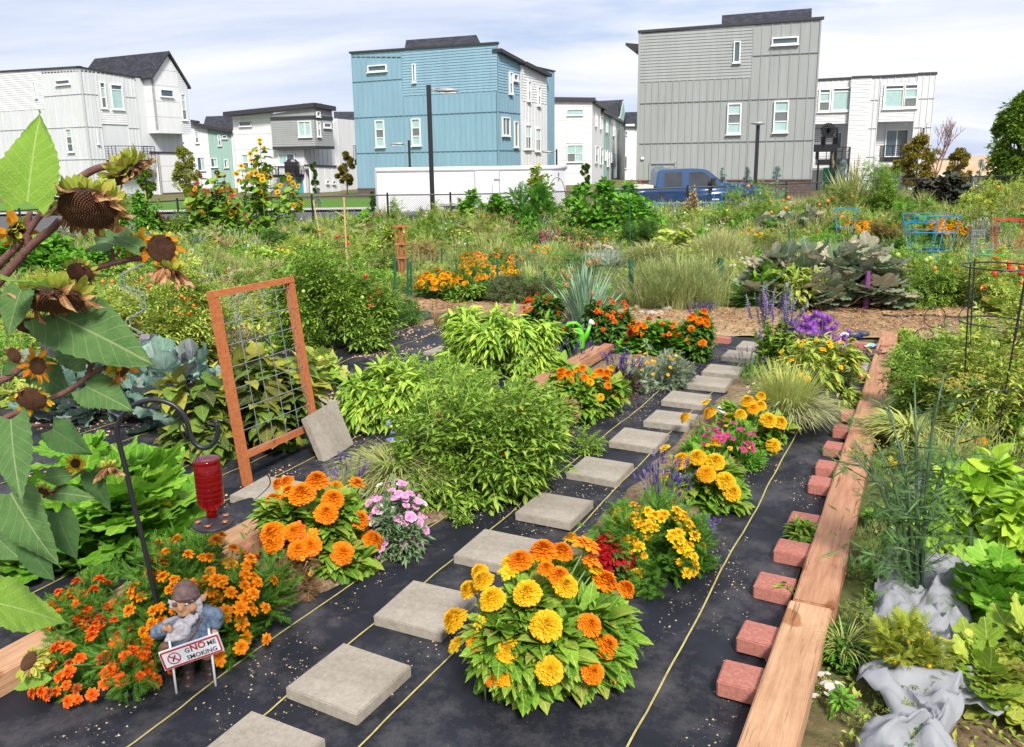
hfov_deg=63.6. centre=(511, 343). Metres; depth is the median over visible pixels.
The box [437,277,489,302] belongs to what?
leafy weed
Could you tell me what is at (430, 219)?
shrub
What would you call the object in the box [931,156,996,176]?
dirt hill
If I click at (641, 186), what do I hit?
tool box
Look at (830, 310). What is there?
hose
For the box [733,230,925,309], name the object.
squash plant
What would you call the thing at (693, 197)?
dead vines
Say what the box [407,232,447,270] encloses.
withering plant
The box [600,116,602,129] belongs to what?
window
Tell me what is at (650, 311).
stone
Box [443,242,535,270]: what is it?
marigold bed
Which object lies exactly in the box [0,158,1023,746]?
ground
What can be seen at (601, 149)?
window
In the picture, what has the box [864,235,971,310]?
tomato plant
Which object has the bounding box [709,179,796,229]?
tomato plant
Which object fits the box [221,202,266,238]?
feathery plant
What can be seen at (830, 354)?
rudbeckia plant
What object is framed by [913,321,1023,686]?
mixed undergrowth
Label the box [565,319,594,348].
watering can
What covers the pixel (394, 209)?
tomato plant
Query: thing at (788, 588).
path weed
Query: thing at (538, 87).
window
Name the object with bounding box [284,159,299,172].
covered grill
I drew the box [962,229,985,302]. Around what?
netting roll
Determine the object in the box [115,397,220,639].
shepherd hook
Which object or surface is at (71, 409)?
cabbage plant
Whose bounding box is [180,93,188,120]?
window
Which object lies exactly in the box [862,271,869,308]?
purple post
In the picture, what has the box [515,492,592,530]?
stepping stone
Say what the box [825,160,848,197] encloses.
blue spruce
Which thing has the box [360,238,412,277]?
tomato plant
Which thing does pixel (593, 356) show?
timber
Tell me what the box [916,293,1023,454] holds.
tomato plant
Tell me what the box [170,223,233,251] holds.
squash plant
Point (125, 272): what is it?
folding wire support
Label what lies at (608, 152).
window
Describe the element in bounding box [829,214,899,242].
marigold row
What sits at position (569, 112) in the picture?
window
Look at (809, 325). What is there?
verbena plant
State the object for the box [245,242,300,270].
leafy plant
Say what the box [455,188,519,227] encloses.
bean vines
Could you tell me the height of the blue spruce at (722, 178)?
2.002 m
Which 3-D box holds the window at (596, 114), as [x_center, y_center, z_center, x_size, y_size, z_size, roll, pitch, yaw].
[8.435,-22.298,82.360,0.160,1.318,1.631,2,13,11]
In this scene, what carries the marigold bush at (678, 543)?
on the soil bed at (734, 389)
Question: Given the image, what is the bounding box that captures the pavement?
[0,201,789,213]
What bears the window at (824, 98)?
in the townhouse at (883, 118)
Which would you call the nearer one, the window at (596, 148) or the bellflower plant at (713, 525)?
the bellflower plant at (713, 525)
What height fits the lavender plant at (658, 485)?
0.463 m
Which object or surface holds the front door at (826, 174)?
in the townhouse at (883, 118)
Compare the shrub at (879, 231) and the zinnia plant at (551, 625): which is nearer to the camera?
the zinnia plant at (551, 625)
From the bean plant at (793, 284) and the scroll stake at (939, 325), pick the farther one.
the bean plant at (793, 284)
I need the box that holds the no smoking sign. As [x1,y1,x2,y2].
[158,628,223,693]
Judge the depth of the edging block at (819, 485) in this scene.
4.46 m
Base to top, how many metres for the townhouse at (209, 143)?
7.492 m
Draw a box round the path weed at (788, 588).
[773,581,797,606]
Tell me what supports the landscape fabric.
on the ground at (822, 730)
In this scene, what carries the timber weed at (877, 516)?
on the ground at (822, 730)
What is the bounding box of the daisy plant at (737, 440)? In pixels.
[674,413,768,473]
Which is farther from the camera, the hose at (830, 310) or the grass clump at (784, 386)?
the hose at (830, 310)
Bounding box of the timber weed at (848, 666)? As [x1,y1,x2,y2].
[825,620,872,673]
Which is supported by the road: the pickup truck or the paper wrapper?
the pickup truck
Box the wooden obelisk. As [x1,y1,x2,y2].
[392,224,408,284]
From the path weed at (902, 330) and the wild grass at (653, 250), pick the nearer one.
the path weed at (902, 330)
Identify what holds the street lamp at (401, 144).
on the lawn at (23, 206)
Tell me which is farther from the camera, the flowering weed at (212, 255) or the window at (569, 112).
the window at (569, 112)
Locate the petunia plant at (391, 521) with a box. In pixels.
[359,465,435,567]
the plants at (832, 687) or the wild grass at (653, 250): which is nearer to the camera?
the plants at (832, 687)
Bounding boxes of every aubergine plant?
[143,364,250,464]
[204,342,339,452]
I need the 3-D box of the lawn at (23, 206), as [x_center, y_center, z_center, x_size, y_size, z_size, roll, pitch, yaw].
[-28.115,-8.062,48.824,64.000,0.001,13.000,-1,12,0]
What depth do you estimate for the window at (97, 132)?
64.62 m
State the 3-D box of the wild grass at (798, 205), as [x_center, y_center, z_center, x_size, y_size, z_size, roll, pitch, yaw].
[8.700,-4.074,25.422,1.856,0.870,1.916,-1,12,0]
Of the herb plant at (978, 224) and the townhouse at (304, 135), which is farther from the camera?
the townhouse at (304, 135)
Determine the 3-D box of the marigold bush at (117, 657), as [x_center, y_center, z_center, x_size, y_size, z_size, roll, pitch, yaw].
[-1.458,1.111,2.980,0.567,0.279,0.587,-1,12,0]
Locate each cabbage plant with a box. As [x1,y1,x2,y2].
[8,333,157,428]
[107,335,220,433]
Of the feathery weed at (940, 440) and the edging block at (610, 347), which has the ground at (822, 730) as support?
the feathery weed at (940, 440)
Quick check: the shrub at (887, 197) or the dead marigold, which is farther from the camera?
the shrub at (887, 197)
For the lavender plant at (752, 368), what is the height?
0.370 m
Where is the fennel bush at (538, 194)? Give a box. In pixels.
[506,179,565,234]
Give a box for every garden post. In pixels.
[394,257,395,295]
[406,258,408,295]
[410,262,412,295]
[496,260,498,300]
[628,184,630,250]
[628,259,633,297]
[717,257,723,287]
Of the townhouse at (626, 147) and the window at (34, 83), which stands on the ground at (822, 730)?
the townhouse at (626, 147)
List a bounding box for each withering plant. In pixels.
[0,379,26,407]
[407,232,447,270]
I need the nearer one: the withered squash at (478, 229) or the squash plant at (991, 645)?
the squash plant at (991, 645)
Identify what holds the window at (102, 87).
in the townhouse at (98, 111)
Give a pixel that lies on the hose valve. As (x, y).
(860, 334)
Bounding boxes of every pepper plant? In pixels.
[332,344,437,435]
[382,350,501,430]
[430,300,568,385]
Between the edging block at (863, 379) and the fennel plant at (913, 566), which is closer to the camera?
the fennel plant at (913, 566)
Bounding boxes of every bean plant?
[0,231,126,285]
[771,262,831,311]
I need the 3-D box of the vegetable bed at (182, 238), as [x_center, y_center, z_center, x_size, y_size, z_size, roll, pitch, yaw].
[-8.377,-2.279,19.547,2.282,0.873,2.312,-1,12,0]
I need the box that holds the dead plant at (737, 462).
[707,442,745,473]
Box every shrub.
[257,217,318,251]
[369,191,375,211]
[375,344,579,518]
[386,207,442,250]
[584,239,622,265]
[608,214,662,252]
[855,158,910,222]
[867,215,911,247]
[883,224,950,257]
[911,171,975,211]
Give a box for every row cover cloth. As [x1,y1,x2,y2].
[855,655,977,746]
[858,528,1009,715]
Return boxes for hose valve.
[837,330,868,343]
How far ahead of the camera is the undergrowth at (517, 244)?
15.91 m
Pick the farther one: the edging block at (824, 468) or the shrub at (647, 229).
the shrub at (647, 229)
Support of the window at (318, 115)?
in the townhouse at (304, 135)
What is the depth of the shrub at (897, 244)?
15.32 m
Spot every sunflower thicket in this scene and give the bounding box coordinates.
[183,170,246,234]
[220,137,305,231]
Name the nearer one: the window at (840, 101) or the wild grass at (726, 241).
the wild grass at (726, 241)
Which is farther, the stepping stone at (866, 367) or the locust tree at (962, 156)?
the locust tree at (962, 156)
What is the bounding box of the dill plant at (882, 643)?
[857,603,966,691]
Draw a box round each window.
[32,82,37,98]
[54,79,70,85]
[64,129,74,152]
[96,129,100,144]
[98,82,108,109]
[109,84,125,110]
[160,89,174,97]
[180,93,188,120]
[195,132,199,143]
[197,157,205,170]
[210,158,218,167]
[217,135,221,145]
[224,160,228,167]
[238,121,251,126]
[241,154,249,168]
[297,121,312,137]
[316,111,321,117]
[316,121,321,137]
[323,123,332,128]
[366,64,387,72]
[374,120,385,147]
[411,64,416,83]
[411,118,421,146]
[501,117,511,136]
[508,72,514,94]
[513,74,519,81]
[513,121,519,147]
[524,124,532,149]
[527,81,532,101]
[534,128,541,151]
[537,86,541,106]
[567,110,583,115]
[567,145,582,162]
[595,113,597,126]
[595,146,598,162]
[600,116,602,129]
[600,148,602,163]
[607,150,609,166]
[611,152,613,162]
[614,154,616,167]
[725,103,741,135]
[732,41,740,63]
[771,36,798,46]
[772,100,788,133]
[817,88,831,112]
[831,87,850,112]
[881,84,905,109]
[903,83,918,108]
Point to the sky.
(233, 55)
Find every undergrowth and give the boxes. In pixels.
[0,190,1023,304]
[0,252,336,408]
[179,214,1023,302]
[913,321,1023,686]
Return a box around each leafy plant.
[128,204,167,231]
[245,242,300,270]
[327,207,388,228]
[358,213,410,260]
[650,206,671,225]
[680,200,735,222]
[690,224,746,246]
[910,439,1001,502]
[943,190,1011,218]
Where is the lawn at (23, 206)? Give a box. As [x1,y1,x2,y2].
[0,196,570,211]
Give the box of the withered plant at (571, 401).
[545,392,581,442]
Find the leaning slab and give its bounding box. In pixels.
[301,401,352,461]
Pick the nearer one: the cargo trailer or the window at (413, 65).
the cargo trailer
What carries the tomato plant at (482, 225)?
on the ground at (822, 730)
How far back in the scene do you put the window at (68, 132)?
64.88 m
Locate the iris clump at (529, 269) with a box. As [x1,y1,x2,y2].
[520,261,543,280]
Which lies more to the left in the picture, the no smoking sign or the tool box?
the no smoking sign
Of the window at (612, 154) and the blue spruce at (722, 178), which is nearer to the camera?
the blue spruce at (722, 178)
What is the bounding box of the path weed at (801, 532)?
[782,514,817,543]
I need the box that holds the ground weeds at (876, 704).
[833,335,1023,746]
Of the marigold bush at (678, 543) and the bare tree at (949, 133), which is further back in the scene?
the bare tree at (949, 133)
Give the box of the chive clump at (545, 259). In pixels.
[513,238,564,273]
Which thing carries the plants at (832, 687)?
on the ground at (822, 730)
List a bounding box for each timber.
[0,433,422,697]
[505,346,607,407]
[737,600,831,746]
[793,331,897,624]
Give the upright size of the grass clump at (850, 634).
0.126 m
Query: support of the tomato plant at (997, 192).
on the ground at (822, 730)
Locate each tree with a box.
[133,168,157,200]
[171,145,200,197]
[309,161,319,201]
[334,151,355,194]
[580,163,590,199]
[890,133,943,198]
[919,116,965,182]
[944,147,972,182]
[980,89,1023,193]
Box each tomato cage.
[834,207,857,243]
[902,212,961,265]
[904,219,940,255]
[968,248,1023,301]
[992,217,1023,265]
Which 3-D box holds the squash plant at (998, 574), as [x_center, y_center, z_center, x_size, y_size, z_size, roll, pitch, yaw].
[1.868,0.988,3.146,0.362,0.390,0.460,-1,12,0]
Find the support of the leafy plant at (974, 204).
on the ground at (822, 730)
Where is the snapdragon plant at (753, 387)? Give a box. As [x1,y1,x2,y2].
[742,380,768,400]
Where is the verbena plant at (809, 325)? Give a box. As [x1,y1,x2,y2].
[785,310,851,378]
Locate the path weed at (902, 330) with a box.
[893,327,914,346]
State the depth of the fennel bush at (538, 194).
24.17 m
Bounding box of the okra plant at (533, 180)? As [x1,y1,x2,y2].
[527,163,554,206]
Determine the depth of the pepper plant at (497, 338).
6.79 m
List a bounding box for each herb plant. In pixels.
[3,311,139,349]
[730,203,797,213]
[955,207,1017,251]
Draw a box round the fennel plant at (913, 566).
[818,372,1000,615]
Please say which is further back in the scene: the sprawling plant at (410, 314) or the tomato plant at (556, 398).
the sprawling plant at (410, 314)
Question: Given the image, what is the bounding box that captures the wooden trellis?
[206,276,315,486]
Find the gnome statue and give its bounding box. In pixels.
[150,579,224,686]
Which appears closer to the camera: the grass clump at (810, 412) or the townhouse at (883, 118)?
the grass clump at (810, 412)
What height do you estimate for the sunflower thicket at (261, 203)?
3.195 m
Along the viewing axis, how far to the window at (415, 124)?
54.93 m
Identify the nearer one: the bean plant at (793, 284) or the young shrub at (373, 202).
the bean plant at (793, 284)
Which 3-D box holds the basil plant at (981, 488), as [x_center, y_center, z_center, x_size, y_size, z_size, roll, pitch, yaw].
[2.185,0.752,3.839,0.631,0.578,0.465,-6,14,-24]
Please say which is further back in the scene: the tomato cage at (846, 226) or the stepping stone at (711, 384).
the tomato cage at (846, 226)
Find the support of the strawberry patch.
on the ground at (822, 730)
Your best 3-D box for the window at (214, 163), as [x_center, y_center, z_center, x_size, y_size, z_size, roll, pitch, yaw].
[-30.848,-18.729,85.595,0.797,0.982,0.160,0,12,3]
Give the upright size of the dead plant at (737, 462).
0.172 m
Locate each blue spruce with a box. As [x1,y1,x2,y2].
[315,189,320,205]
[719,167,726,181]
[743,167,752,183]
[769,165,784,201]
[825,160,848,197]
[968,159,987,195]
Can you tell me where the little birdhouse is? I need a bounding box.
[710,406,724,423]
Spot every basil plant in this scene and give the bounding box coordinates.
[888,500,963,555]
[923,443,1023,545]
[979,474,1023,563]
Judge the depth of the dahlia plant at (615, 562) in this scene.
3.47 m
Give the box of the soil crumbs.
[33,341,841,745]
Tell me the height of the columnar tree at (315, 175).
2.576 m
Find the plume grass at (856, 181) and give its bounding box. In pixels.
[822,154,886,206]
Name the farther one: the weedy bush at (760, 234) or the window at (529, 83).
the window at (529, 83)
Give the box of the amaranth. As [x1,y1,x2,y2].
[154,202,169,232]
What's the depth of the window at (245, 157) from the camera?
69.71 m
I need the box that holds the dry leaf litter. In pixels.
[29,323,442,506]
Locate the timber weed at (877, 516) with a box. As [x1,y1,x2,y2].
[860,504,899,527]
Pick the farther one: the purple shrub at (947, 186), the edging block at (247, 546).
the purple shrub at (947, 186)
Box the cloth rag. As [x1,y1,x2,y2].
[856,346,890,355]
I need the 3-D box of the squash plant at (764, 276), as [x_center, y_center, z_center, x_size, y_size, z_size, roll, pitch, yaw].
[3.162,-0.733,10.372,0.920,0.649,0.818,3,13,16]
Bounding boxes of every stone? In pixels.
[207,711,324,746]
[230,476,300,502]
[286,643,410,724]
[319,398,339,407]
[374,580,476,642]
[423,346,443,356]
[454,529,537,572]
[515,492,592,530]
[566,456,633,487]
[609,427,668,453]
[643,410,698,432]
[646,310,657,314]
[661,390,710,409]
[686,375,732,392]
[701,364,743,379]
[721,350,756,362]
[736,341,758,351]
[840,360,870,373]
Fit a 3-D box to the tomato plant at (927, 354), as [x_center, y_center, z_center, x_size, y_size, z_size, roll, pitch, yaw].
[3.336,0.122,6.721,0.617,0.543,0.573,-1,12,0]
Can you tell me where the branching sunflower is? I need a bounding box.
[0,110,194,690]
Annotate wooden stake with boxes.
[313,200,321,243]
[343,197,347,269]
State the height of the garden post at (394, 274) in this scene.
0.687 m
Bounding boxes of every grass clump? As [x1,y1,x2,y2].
[730,380,859,433]
[741,355,833,423]
[817,614,891,664]
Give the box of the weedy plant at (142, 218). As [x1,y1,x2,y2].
[118,186,165,234]
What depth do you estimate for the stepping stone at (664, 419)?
5.62 m
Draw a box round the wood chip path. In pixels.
[138,291,1023,340]
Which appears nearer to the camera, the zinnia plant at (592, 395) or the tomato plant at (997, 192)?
the zinnia plant at (592, 395)
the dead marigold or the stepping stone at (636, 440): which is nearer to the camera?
the dead marigold
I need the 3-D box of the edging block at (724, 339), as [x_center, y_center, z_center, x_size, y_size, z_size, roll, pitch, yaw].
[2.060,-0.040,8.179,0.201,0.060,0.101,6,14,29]
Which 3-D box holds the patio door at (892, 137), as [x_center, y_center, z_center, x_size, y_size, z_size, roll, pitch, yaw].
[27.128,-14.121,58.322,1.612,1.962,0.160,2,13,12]
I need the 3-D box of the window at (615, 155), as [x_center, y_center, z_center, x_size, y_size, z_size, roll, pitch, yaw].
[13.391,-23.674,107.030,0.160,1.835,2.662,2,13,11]
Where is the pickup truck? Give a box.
[596,168,768,208]
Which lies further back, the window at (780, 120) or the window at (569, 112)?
the window at (569, 112)
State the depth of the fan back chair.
49.45 m
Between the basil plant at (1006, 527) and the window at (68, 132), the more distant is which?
the window at (68, 132)
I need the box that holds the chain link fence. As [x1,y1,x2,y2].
[0,174,1023,234]
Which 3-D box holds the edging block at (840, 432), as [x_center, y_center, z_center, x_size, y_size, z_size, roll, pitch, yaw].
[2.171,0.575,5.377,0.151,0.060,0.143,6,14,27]
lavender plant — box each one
[321,450,371,491]
[554,337,599,358]
[632,446,696,521]
[687,299,718,318]
[727,344,768,384]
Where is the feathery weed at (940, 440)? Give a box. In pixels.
[904,414,980,482]
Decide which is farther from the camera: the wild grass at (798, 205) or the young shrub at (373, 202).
the young shrub at (373, 202)
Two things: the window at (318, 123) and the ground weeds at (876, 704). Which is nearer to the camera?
the ground weeds at (876, 704)
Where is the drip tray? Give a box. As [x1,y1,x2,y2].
[850,352,872,362]
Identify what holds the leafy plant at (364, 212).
on the ground at (822, 730)
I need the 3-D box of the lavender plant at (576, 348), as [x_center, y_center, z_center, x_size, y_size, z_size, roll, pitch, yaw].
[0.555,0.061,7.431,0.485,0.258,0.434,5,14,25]
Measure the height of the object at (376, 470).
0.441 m
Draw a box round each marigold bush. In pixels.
[27,596,175,708]
[42,559,139,659]
[99,510,304,675]
[576,486,722,599]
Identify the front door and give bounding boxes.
[296,178,303,192]
[823,167,833,189]
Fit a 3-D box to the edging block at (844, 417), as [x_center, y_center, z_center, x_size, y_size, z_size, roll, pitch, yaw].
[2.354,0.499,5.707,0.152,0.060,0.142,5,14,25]
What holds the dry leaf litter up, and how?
on the landscape fabric
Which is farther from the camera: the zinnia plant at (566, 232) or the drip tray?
the zinnia plant at (566, 232)
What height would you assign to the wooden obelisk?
0.932 m
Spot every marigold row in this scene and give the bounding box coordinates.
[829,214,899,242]
[917,212,975,253]
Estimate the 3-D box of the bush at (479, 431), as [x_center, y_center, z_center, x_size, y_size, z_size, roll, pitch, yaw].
[-0.187,0.488,4.594,1.178,0.990,1.013,-1,12,0]
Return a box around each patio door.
[278,153,294,165]
[837,132,842,148]
[884,129,908,156]
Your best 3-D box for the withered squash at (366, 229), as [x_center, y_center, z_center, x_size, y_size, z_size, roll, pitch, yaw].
[-3.480,-2.622,20.676,1.931,0.891,2.282,9,16,39]
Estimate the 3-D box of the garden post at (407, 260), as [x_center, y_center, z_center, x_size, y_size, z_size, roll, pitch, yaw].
[-1.473,-0.902,11.682,0.050,0.617,0.034,-1,12,0]
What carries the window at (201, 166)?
in the townhouse at (209, 143)
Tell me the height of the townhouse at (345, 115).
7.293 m
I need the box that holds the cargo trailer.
[375,165,567,213]
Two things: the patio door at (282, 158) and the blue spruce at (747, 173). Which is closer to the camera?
the blue spruce at (747, 173)
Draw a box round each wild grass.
[608,245,742,309]
[613,239,688,267]
[677,225,760,267]
[784,200,806,211]
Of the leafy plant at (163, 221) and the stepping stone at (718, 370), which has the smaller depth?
the stepping stone at (718, 370)
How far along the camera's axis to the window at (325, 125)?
67.98 m
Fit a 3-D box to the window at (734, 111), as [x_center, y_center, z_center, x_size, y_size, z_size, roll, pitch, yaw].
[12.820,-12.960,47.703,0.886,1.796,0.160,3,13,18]
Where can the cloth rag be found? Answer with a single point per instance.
(869, 353)
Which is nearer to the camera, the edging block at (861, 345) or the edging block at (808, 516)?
the edging block at (808, 516)
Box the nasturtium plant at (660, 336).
[613,316,697,357]
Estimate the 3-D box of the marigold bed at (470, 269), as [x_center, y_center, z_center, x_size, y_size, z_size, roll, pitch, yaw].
[-0.487,-0.968,11.995,1.321,0.595,1.287,-1,12,0]
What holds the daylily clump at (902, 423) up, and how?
on the ground at (822, 730)
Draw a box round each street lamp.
[391,140,410,166]
[426,85,458,211]
[542,149,557,164]
[751,121,764,183]
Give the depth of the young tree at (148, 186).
44.91 m
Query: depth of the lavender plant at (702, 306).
9.01 m
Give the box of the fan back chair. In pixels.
[821,123,838,143]
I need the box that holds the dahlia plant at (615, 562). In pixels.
[576,529,637,586]
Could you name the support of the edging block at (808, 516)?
on the landscape fabric
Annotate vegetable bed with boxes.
[91,251,154,288]
[145,230,197,255]
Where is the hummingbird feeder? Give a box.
[189,450,236,533]
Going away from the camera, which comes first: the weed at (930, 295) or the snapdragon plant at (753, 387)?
the snapdragon plant at (753, 387)
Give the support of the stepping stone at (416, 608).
on the landscape fabric
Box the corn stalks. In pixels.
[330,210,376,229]
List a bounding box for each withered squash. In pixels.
[329,221,382,250]
[452,222,529,246]
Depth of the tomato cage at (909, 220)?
13.43 m
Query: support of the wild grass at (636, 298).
on the ground at (822, 730)
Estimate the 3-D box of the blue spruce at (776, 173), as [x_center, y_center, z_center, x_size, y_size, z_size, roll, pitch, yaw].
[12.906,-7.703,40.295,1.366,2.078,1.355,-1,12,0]
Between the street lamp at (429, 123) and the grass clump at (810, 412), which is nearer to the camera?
the grass clump at (810, 412)
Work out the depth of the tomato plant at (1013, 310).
5.38 m
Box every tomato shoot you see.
[438,486,478,527]
[567,422,607,456]
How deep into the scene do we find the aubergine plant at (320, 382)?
5.24 m
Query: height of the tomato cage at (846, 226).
0.882 m
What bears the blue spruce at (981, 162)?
on the ground at (822, 730)
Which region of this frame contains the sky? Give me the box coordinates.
[0,0,1023,157]
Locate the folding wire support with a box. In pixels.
[119,263,146,336]
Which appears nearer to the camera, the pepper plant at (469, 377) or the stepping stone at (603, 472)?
the stepping stone at (603, 472)
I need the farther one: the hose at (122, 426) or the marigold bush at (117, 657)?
the hose at (122, 426)
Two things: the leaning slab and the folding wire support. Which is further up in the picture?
the folding wire support
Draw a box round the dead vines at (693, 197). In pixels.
[682,185,699,224]
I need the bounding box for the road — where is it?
[0,209,678,235]
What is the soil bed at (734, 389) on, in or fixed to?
on the landscape fabric
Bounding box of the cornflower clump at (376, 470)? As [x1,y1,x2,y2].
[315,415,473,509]
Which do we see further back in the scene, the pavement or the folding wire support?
the pavement
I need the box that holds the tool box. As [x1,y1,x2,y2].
[629,179,653,188]
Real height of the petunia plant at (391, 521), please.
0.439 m
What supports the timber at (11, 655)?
on the ground at (822, 730)
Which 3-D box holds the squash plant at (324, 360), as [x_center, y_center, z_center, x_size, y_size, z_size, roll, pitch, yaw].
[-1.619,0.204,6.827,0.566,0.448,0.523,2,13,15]
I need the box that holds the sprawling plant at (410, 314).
[376,296,429,325]
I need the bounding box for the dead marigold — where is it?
[274,544,324,602]
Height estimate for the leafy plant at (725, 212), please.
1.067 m
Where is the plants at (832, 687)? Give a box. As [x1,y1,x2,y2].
[811,343,955,746]
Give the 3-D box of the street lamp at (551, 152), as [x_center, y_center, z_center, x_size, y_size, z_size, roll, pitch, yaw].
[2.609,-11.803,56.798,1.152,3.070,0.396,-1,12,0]
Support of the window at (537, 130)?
in the townhouse at (497, 108)
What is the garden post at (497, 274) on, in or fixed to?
on the ground at (822, 730)
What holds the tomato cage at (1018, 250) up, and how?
on the ground at (822, 730)
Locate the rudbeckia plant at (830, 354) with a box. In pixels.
[763,331,879,410]
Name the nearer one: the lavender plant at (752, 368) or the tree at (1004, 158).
the lavender plant at (752, 368)
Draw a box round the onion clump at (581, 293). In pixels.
[546,252,639,329]
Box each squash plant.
[0,429,205,583]
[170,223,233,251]
[221,267,272,286]
[292,346,347,388]
[726,260,793,307]
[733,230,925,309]
[750,203,825,238]
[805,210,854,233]
[920,592,1023,729]
[949,538,1023,624]
[977,278,1021,315]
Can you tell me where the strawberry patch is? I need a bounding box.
[484,270,563,303]
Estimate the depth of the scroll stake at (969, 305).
7.26 m
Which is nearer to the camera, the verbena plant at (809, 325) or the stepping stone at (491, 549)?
the stepping stone at (491, 549)
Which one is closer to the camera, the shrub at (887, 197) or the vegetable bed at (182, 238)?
the vegetable bed at (182, 238)
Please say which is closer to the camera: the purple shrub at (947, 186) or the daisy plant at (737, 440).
the daisy plant at (737, 440)
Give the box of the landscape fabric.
[0,311,875,746]
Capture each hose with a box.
[106,424,137,429]
[253,469,270,500]
[767,305,866,312]
[883,314,993,320]
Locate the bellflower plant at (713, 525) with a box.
[692,512,722,535]
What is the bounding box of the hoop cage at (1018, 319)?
[955,259,1023,451]
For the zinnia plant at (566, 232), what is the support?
on the ground at (822, 730)
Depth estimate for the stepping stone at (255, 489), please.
4.51 m
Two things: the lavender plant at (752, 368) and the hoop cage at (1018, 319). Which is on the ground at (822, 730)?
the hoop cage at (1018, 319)
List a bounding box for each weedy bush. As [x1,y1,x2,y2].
[664,218,729,242]
[723,251,750,282]
[736,224,783,251]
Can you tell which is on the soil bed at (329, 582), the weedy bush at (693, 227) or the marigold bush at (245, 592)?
the marigold bush at (245, 592)
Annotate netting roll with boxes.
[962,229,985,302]
[975,242,993,296]
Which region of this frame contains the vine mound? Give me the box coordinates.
[653,226,695,254]
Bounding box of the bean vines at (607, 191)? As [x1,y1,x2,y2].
[555,176,665,243]
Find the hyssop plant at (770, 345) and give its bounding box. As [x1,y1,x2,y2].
[741,279,807,378]
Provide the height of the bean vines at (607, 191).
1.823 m
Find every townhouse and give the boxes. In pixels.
[0,51,194,196]
[182,116,237,188]
[223,103,357,192]
[334,112,356,164]
[349,35,555,196]
[555,97,624,184]
[617,112,636,179]
[625,8,838,197]
[811,72,937,190]
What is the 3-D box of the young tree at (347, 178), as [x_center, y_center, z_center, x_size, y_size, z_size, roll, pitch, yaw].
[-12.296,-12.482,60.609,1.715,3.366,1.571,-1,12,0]
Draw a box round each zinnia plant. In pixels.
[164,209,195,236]
[246,471,383,584]
[443,532,653,716]
[521,291,566,326]
[531,225,577,252]
[542,350,632,424]
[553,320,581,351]
[578,298,635,343]
[659,438,755,516]
[670,308,717,362]
[680,392,801,455]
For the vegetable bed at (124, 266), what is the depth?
12.82 m
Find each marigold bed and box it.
[409,264,470,298]
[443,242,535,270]
[452,256,522,291]
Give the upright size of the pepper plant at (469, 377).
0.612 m
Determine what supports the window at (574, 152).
in the townhouse at (586, 128)
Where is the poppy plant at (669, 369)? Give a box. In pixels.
[619,338,697,393]
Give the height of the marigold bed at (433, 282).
0.595 m
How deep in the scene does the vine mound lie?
15.76 m
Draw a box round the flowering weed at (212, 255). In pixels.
[152,241,235,272]
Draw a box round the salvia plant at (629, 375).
[599,347,646,399]
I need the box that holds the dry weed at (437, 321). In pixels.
[431,308,443,325]
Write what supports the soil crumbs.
on the landscape fabric
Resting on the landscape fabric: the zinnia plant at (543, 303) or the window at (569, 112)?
the zinnia plant at (543, 303)
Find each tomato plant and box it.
[87,247,246,364]
[256,235,410,353]
[275,217,368,266]
[275,230,333,251]
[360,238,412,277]
[379,196,409,223]
[431,199,459,237]
[472,218,517,239]
[495,380,580,456]
[572,203,623,242]
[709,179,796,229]
[802,177,858,214]
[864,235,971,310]
[874,347,1006,432]
[884,327,948,379]
[888,310,1022,368]
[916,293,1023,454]
[951,235,1023,310]
[959,174,1023,222]
[965,277,1023,395]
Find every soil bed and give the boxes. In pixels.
[96,348,663,672]
[568,366,771,594]
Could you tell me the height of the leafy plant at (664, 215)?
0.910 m
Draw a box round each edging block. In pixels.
[242,536,263,557]
[600,343,613,352]
[713,335,731,343]
[716,659,764,704]
[736,620,778,659]
[753,571,796,605]
[773,538,810,567]
[787,511,820,530]
[807,475,832,496]
[815,459,837,477]
[822,441,844,458]
[832,424,849,439]
[840,409,855,422]
[846,340,867,349]
[860,371,867,381]
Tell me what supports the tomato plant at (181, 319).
on the ground at (822, 730)
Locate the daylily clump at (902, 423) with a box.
[848,402,983,453]
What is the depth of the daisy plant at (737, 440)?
4.86 m
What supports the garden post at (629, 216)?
on the ground at (822, 730)
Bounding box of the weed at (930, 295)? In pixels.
[912,289,957,303]
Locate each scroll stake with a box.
[924,306,946,338]
[958,304,984,327]
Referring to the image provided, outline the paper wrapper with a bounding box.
[865,343,877,346]

